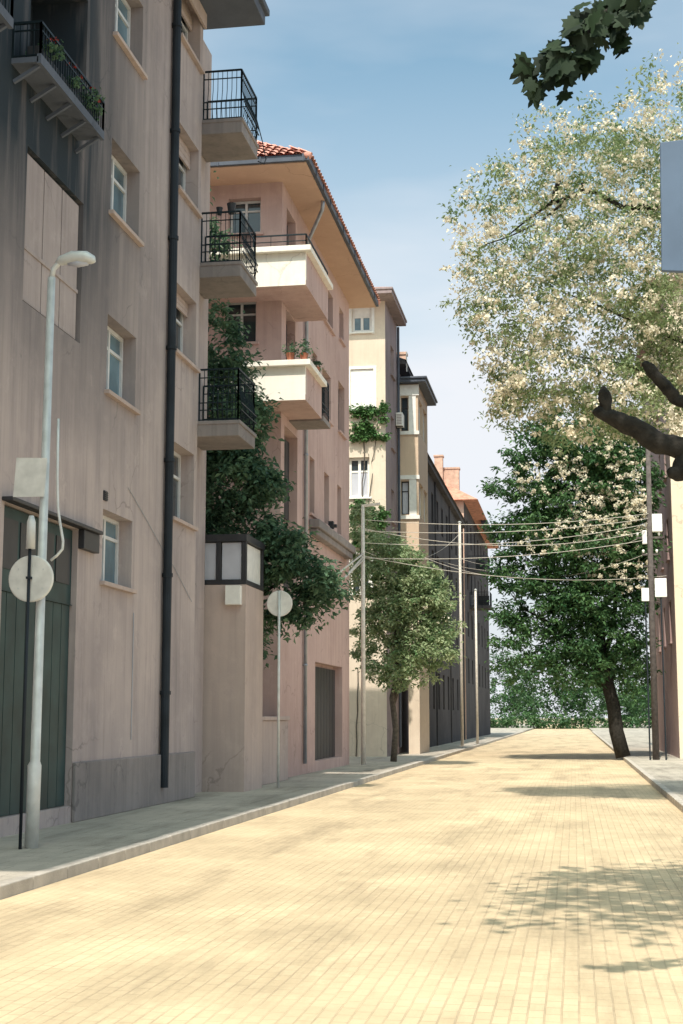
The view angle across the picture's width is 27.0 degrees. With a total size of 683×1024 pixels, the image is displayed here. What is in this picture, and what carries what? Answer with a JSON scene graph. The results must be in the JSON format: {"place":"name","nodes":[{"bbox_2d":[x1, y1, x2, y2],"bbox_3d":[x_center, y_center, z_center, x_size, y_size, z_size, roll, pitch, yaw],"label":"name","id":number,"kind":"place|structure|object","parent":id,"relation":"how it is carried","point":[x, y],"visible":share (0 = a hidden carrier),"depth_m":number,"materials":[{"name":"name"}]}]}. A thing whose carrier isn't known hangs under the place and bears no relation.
{"place":"outdoors","nodes":[
{"label":"outdoors","id":0,"kind":"place"},
{"bbox_2d":[0,0,269,836],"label":"apartment building","id":1,"kind":"structure","parent":0,"point":[119,190],"depth_m":24.29,"materials":[{"name":"grey paint"}]},
{"bbox_2d":[0,506,71,815],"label":"garage door","id":2,"kind":"structure","parent":1,"relation":"in","point":[57,602],"depth_m":20.44,"materials":[{"name":"green paint"}]},
{"bbox_2d":[25,37,65,62],"bbox_3d":[-4.168,-6.645,20.475,0.496,0.518,0.603,-5,-9,30],"label":"geranium","id":3,"kind":"object","parent":1,"relation":"in","point":[55,48],"visible":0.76,"depth_m":20.39,"materials":[{"name":"green plant"}]},
{"bbox_2d":[64,62,88,93],"bbox_3d":[-4.066,-6.530,21.415,0.504,0.474,0.634,-1,-8,9],"label":"geranium","id":4,"kind":"object","parent":1,"relation":"in","point":[76,82],"visible":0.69,"depth_m":21.32,"materials":[{"name":"green plant"}]},
{"bbox_2d":[78,87,106,120],"bbox_3d":[-3.925,-6.379,22.149,0.472,0.559,0.825,-1,-8,9],"label":"geranium","id":5,"kind":"object","parent":1,"relation":"in","point":[96,99],"visible":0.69,"depth_m":22.09,"materials":[{"name":"green plant"}]},
{"bbox_2d":[100,515,136,593],"bbox_3d":[-3.912,0.690,24.202,0.386,1.271,1.780,-1,-8,9],"label":"window","id":6,"kind":"structure","parent":1,"relation":"in","point":[110,537],"depth_m":24.61,"materials":[{"name":"paint"}]},
{"bbox_2d":[104,326,140,414],"bbox_3d":[-3.912,-2.537,24.665,0.386,1.391,1.780,-1,-8,9],"label":"window","id":7,"kind":"structure","parent":1,"relation":"in","point":[114,371],"depth_m":25.07,"materials":[{"name":"paint"}]},
{"bbox_2d":[109,155,144,246],"bbox_3d":[-3.912,-5.625,25.109,0.386,1.391,1.780,-1,-8,9],"label":"window","id":8,"kind":"structure","parent":1,"relation":"in","point":[117,211],"depth_m":25.50,"materials":[{"name":"paint"}]},
{"bbox_2d":[113,0,147,79],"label":"window","id":9,"kind":"structure","parent":1,"relation":"in","point":[121,33],"depth_m":25.95,"materials":[{"name":"paint"}]},
{"bbox_2d":[173,451,197,530],"bbox_3d":[-3.283,-0.501,28.425,0.426,1.571,1.780,-1,-8,9],"label":"window","id":10,"kind":"structure","parent":1,"relation":"in","point":[177,464],"depth_m":29.05,"materials":[{"name":"paint"}]},
{"bbox_2d":[176,308,200,372],"bbox_3d":[-3.283,-3.738,28.890,0.426,1.471,1.780,-1,-8,9],"label":"window","id":11,"kind":"structure","parent":1,"relation":"in","point":[179,316],"depth_m":29.45,"materials":[{"name":"paint"}]},
{"bbox_2d":[178,158,202,218],"bbox_3d":[-3.283,-7.054,29.367,0.426,1.471,1.780,-1,-8,9],"label":"window","id":12,"kind":"structure","parent":1,"relation":"in","point":[182,168],"depth_m":29.85,"materials":[{"name":"paint"}]},
{"bbox_2d":[181,16,204,73],"bbox_3d":[-3.283,-10.197,29.819,0.426,1.361,1.780,-1,-8,9],"label":"window","id":13,"kind":"structure","parent":1,"relation":"in","point":[184,31],"depth_m":30.01,"materials":[{"name":"paint"}]},
{"bbox_2d":[216,207,222,215],"bbox_3d":[-2.613,-6.442,30.469,0.152,0.164,0.152,-1,-8,9],"label":"flower pot","id":14,"kind":"object","parent":1,"relation":"on","point":[219,209],"visible":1,"depth_m":30.43,"materials":[{"name":"paint"}]},
{"bbox_2d":[227,202,235,214],"bbox_3d":[-2.352,-6.483,30.402,0.209,0.226,0.209,-1,-8,9],"label":"flower pot","id":15,"kind":"object","parent":1,"relation":"on","point":[231,206],"visible":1,"depth_m":30.34,"materials":[{"name":"paint"}]},
{"bbox_2d":[0,724,541,881],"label":"pavement","id":16,"kind":"structure","parent":0,"point":[64,843],"depth_m":22.98,"materials":[{"name":"grey concrete"}]},
{"bbox_2d":[9,419,63,848],"bbox_3d":[-3.836,1.458,17.699,0.709,5.350,0.140,-1,-8,5],"label":"round sign","id":17,"kind":"object","parent":16,"relation":"on","point":[31,578],"visible":1,"depth_m":17.80,"materials":[{"name":"metal"}]},
{"bbox_2d":[24,251,95,848],"bbox_3d":[-3.540,0.364,17.975,0.717,7.596,0.170,-1,-8,9],"label":"street lamp","id":18,"kind":"object","parent":16,"relation":"on","point":[78,259],"visible":1,"depth_m":17.88,"materials":[{"name":"metal"}]},
{"bbox_2d":[13,458,46,496],"bbox_3d":[-3.954,-0.441,18.087,0.435,0.510,0.040,-1,-8,9],"label":"sign plate","id":19,"kind":"object","parent":18,"relation":"attached to","point":[30,477],"visible":1,"depth_m":18.07,"materials":[{"name":"metal"}]},
{"bbox_2d":[202,534,264,791],"bbox_3d":[-3.030,3.375,31.772,2.220,5.560,2.030,-1,-8,9],"label":"glazed porch","id":20,"kind":"object","parent":16,"relation":"on","point":[232,693],"visible":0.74,"depth_m":30.95,"materials":[{"name":"paint"}]},
{"bbox_2d":[262,716,289,784],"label":"garden wall","id":21,"kind":"structure","parent":16,"relation":"on","point":[269,749],"depth_m":34.66,"materials":[{"name":"beige paint"}]},
{"bbox_2d":[267,590,292,787],"bbox_3d":[-1.427,4.014,32.387,0.600,4.470,0.104,-1,-8,9],"label":"round sign","id":22,"kind":"object","parent":16,"relation":"on","point":[279,603],"visible":1,"depth_m":32.62,"materials":[{"name":"metal"}]},
{"bbox_2d":[205,171,356,668],"bbox_3d":[-2.549,-1.109,34.351,5.839,15.187,3.590,-1,-8,9],"label":"dark tree","id":23,"kind":"object","parent":16,"relation":"on","point":[260,489],"visible":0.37,"depth_m":33.68,"materials":[{"name":"green plant"}]},
{"bbox_2d":[340,502,379,764],"bbox_3d":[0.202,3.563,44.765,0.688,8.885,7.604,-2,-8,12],"label":"white pole","id":24,"kind":"object","parent":16,"relation":"on","point":[361,561],"visible":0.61,"depth_m":48.26,"materials":[{"name":"metal"}]},
{"bbox_2d":[373,540,642,558],"bbox_3d":[6.183,1.323,51.480,11.992,1.289,0.022,4,-9,-26],"label":"overhead wire","id":25,"kind":"object","parent":24,"relation":"attached to","point":[517,555],"visible":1,"depth_m":51.58,"materials":[{"name":"beige"}]},
{"bbox_2d":[365,556,661,579],"bbox_3d":[6.748,2.218,52.256,13.920,0.459,0.022,5,-9,-30],"label":"overhead wire","id":26,"kind":"object","parent":24,"relation":"attached to","point":[502,576],"visible":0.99,"depth_m":51.59,"materials":[{"name":"beige metal"}]},
{"bbox_2d":[349,287,406,756],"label":"tower house","id":27,"kind":"structure","parent":16,"relation":"on","point":[374,364],"depth_m":59.34,"materials":[{"name":"paint"}]},
{"bbox_2d":[349,458,371,498],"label":"window","id":28,"kind":"structure","parent":27,"relation":"in","point":[356,465],"depth_m":59.12,"materials":[{"name":"white paint"}]},
{"bbox_2d":[349,551,372,594],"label":"window","id":29,"kind":"structure","parent":27,"relation":"in","point":[358,587],"depth_m":58.50,"materials":[{"name":"white paint"}]},
{"bbox_2d":[349,308,373,334],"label":"window","id":30,"kind":"structure","parent":27,"relation":"in","point":[361,320],"depth_m":59.96,"materials":[{"name":"white paint"}]},
{"bbox_2d":[349,366,375,410],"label":"window","id":31,"kind":"structure","parent":27,"relation":"in","point":[363,381],"depth_m":59.48,"materials":[{"name":"white paint"}]},
{"bbox_2d":[349,400,391,756],"bbox_3d":[1.102,2.594,58.147,2.060,14.614,1.037,-1,-8,9],"label":"climbing ivy","id":32,"kind":"object","parent":27,"relation":"attached to","point":[363,433],"visible":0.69,"depth_m":58.92,"materials":[{"name":"green plant"}]},
{"bbox_2d":[396,412,403,428],"bbox_3d":[2.564,-4.019,62.656,0.325,0.615,0.665,-1,-8,9],"label":"air conditioner","id":33,"kind":"object","parent":27,"relation":"attached to","point":[400,420],"visible":1,"depth_m":62.35,"materials":[{"name":"white paint"}]},
{"bbox_2d":[349,499,467,761],"bbox_3d":[2.149,4.160,51.108,4.758,9.526,3.082,-1,-8,9],"label":"small leafy tree","id":34,"kind":"object","parent":16,"relation":"on","point":[404,610],"visible":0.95,"depth_m":50.70,"materials":[{"name":"green plant"}]},
{"bbox_2d":[397,352,437,753],"bbox_3d":[1.080,1.647,66.980,6.880,19.000,8.697,-1,-8,9],"label":"bay window house","id":35,"kind":"structure","parent":16,"relation":"on","point":[417,396],"depth_m":63.44,"materials":[{"name":"beige paint"}]},
{"bbox_2d":[401,398,407,430],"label":"window","id":36,"kind":"structure","parent":35,"relation":"in","point":[404,401],"depth_m":63.78,"materials":[{"name":"paint"}]},
{"bbox_2d":[401,482,408,514],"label":"window","id":37,"kind":"structure","parent":35,"relation":"in","point":[404,485],"depth_m":63.22,"materials":[{"name":"paint"}]},
{"bbox_2d":[458,521,463,745],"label":"utility pole","id":38,"kind":"object","parent":16,"relation":"on","point":[461,662],"visible":0.96,"depth_m":77.62,"materials":[{"name":"concrete"}]},
{"bbox_2d":[474,589,478,743],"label":"lamp post","id":39,"kind":"object","parent":16,"relation":"on","point":[476,682],"visible":1,"depth_m":84.29,"materials":[{"name":"metal"}]},
{"bbox_2d":[208,140,380,776],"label":"corner house","id":40,"kind":"structure","parent":0,"point":[315,283],"depth_m":39.66,"materials":[{"name":"pink paint"}]},
{"bbox_2d":[219,302,258,345],"bbox_3d":[-2.725,-5.094,38.433,1.080,1.271,0.386,-1,-8,9],"label":"window","id":41,"kind":"structure","parent":40,"relation":"in","point":[249,317],"depth_m":38.60,"materials":[{"name":"paint"}]},
{"bbox_2d":[227,201,263,236],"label":"window","id":42,"kind":"structure","parent":40,"relation":"in","point":[251,210],"depth_m":39.01,"materials":[{"name":"glass"}]},
{"bbox_2d":[284,439,288,520],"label":"window","id":43,"kind":"structure","parent":40,"relation":"in","point":[286,444],"depth_m":39.47,"materials":[{"name":"paint"}]},
{"bbox_2d":[281,340,296,359],"bbox_3d":[-1.341,-4.164,36.658,0.466,0.555,0.501,-1,-8,9],"label":"potted plant","id":44,"kind":"object","parent":40,"relation":"on","point":[290,355],"visible":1,"depth_m":36.56,"materials":[{"name":"green plant"}]},
{"bbox_2d":[292,339,317,358],"bbox_3d":[-0.945,-4.181,36.663,0.653,0.591,0.528,2,-8,-15],"label":"potted plant","id":45,"kind":"object","parent":40,"relation":"on","point":[303,354],"visible":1,"depth_m":36.60,"materials":[{"name":"green plant"}]},
{"bbox_2d":[309,512,317,518],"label":"window","id":46,"kind":"structure","parent":40,"relation":"in","point":[311,514],"depth_m":41.86,"materials":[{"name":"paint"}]},
{"bbox_2d":[311,358,323,371],"bbox_3d":[-0.635,-3.897,38.199,0.446,0.464,0.431,-1,-8,9],"label":"potted plant","id":47,"kind":"object","parent":40,"relation":"on","point":[317,362],"visible":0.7,"depth_m":38.17,"materials":[{"name":"green plant"}]},
{"bbox_2d":[315,667,334,759],"bbox_3d":[-0.618,6.252,44.233,0.050,2.790,4.760,-1,-8,9],"label":"door","id":48,"kind":"structure","parent":40,"relation":"in","point":[324,678],"depth_m":44.65,"materials":[{"name":"paint"}]},
{"bbox_2d":[324,387,333,426],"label":"window","id":49,"kind":"structure","parent":40,"relation":"in","point":[331,424],"depth_m":45.56,"materials":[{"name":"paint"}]},
{"bbox_2d":[324,320,335,335],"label":"window","id":50,"kind":"structure","parent":40,"relation":"in","point":[328,325],"depth_m":45.65,"materials":[{"name":"paint"}]},
{"bbox_2d":[338,388,346,439],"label":"window","id":51,"kind":"structure","parent":40,"relation":"in","point":[340,432],"depth_m":48.46,"materials":[{"name":"paint"}]},
{"bbox_2d":[339,337,346,346],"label":"window","id":52,"kind":"structure","parent":40,"relation":"in","point":[340,338],"depth_m":48.12,"materials":[{"name":"paint"}]},
{"bbox_2d":[0,724,682,1023],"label":"street","id":53,"kind":"structure","parent":0,"point":[534,876],"depth_m":12.61,"materials":[{"name":"beige brick"}]},
{"bbox_2d":[203,0,682,717],"label":"sky","id":54,"kind":"structure","parent":0,"point":[385,96],"materials":[{"name":"blue"}]},
{"bbox_2d":[428,454,466,746],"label":"dark terrace house","id":55,"kind":"structure","parent":0,"point":[444,694],"depth_m":85.77,"materials":[{"name":"paint"}]},
{"bbox_2d":[433,455,498,738],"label":"red roofed house","id":56,"kind":"structure","parent":0,"point":[470,508],"depth_m":107.88,"materials":[{"name":"paint"}]},
{"bbox_2d":[491,718,650,731],"bbox_3d":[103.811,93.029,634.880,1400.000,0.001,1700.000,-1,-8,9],"label":"ground","id":57,"kind":"structure","parent":0,"point":[557,721],"depth_m":496.85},
{"bbox_2d":[0,731,524,899],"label":"kerb","id":58,"kind":"structure","parent":57,"relation":"on","point":[26,882],"depth_m":19.07,"materials":[{"name":"concrete"}]},
{"bbox_2d":[489,633,651,728],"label":"wood","id":59,"kind":"object","parent":57,"relation":"on","point":[530,710],"visible":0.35,"depth_m":203.49,"materials":[{"name":"green plant"}]},
{"bbox_2d":[592,731,682,811],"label":"kerb","id":60,"kind":"structure","parent":57,"relation":"on","point":[671,796],"depth_m":35.12,"materials":[{"name":"concrete"}]},
{"bbox_2d":[589,724,682,799],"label":"pavement","id":61,"kind":"structure","parent":0,"point":[668,773],"depth_m":53.39,"materials":[{"name":"grey concrete"}]},
{"bbox_2d":[436,42,682,462],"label":"blossoming tree","id":62,"kind":"object","parent":61,"relation":"on","point":[514,392],"visible":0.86,"depth_m":27.48,"materials":[{"name":"green plant"}]},
{"bbox_2d":[476,398,671,758],"bbox_3d":[9.404,2.444,57.444,7.866,14.842,5.428,-1,-8,9],"label":"chestnut tree","id":63,"kind":"object","parent":61,"relation":"on","point":[595,477],"visible":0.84,"depth_m":56.68,"materials":[{"name":"green plant"}]},
{"bbox_2d":[509,0,682,479],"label":"maple tree","id":64,"kind":"object","parent":61,"relation":"on","point":[586,32],"visible":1,"depth_m":7.33,"materials":[{"name":"green plant"}]},
{"bbox_2d":[641,588,650,759],"bbox_3d":[11.466,6.042,53.274,0.280,6.400,0.110,-1,-8,9],"label":"street sign","id":65,"kind":"object","parent":61,"relation":"on","point":[645,594],"visible":1,"depth_m":53.39,"materials":[{"name":"white metal"}]},
{"bbox_2d":[636,448,662,759],"bbox_3d":[11.745,3.152,53.910,1.000,12.301,0.270,-1,-8,9],"label":"utility pole","id":66,"kind":"object","parent":61,"relation":"on","point":[654,522],"visible":0.99,"depth_m":53.84,"materials":[{"name":"brown wood"}]},
{"bbox_2d":[366,529,644,545],"bbox_3d":[6.222,0.804,51.548,12.058,0.941,0.022,4,-9,-26],"label":"overhead wire","id":67,"kind":"object","parent":66,"relation":"attached to","point":[502,545],"visible":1,"depth_m":51.41,"materials":[{"name":"beige metal"}]},
{"bbox_2d":[365,518,647,532],"bbox_3d":[6.262,0.445,51.593,12.122,1.179,0.022,4,-9,-26],"label":"overhead wire","id":68,"kind":"object","parent":66,"relation":"attached to","point":[509,531],"visible":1,"depth_m":51.49,"materials":[{"name":"beige metal"}]},
{"bbox_2d":[370,514,643,524],"bbox_3d":[6.282,0.166,51.630,12.155,0.995,0.022,4,-9,-25],"label":"overhead wire","id":69,"kind":"object","parent":66,"relation":"attached to","point":[500,524],"visible":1,"depth_m":51.18,"materials":[{"name":"beige metal"}]},
{"bbox_2d":[371,523,647,544],"bbox_3d":[6.248,0.753,51.551,12.098,1.399,0.022,4,-9,-26],"label":"overhead wire","id":70,"kind":"object","parent":66,"relation":"attached to","point":[511,542],"visible":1,"depth_m":51.53,"materials":[{"name":"beige"}]},
{"bbox_2d":[430,539,636,570],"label":"overhead wire","id":71,"kind":"object","parent":66,"relation":"attached to","point":[485,570],"visible":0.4,"depth_m":66.22,"materials":[{"name":"beige metal"}]},
{"bbox_2d":[424,553,646,578],"bbox_3d":[7.171,1.874,58.429,12.377,1.899,0.020,-8,-11,43],"label":"overhead wire","id":72,"kind":"object","parent":66,"relation":"attached to","point":[536,578],"visible":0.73,"depth_m":57.60,"materials":[{"name":"beige metal"}]},
{"bbox_2d":[655,578,666,759],"bbox_3d":[12.039,5.850,53.208,0.440,6.760,0.110,-1,-8,9],"label":"street sign","id":73,"kind":"object","parent":61,"relation":"on","point":[660,587],"visible":0.94,"depth_m":53.51,"materials":[{"name":"white metal"}]},
{"bbox_2d":[660,140,682,272],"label":"signboard","id":74,"kind":"object","parent":61,"relation":"on","point":[671,179],"visible":1,"depth_m":16.27,"materials":[{"name":"metal"}]},
{"bbox_2d":[632,274,682,757],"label":"side house","id":75,"kind":"structure","parent":0,"point":[670,569],"depth_m":57.89,"materials":[{"name":"paint"}]}
]}

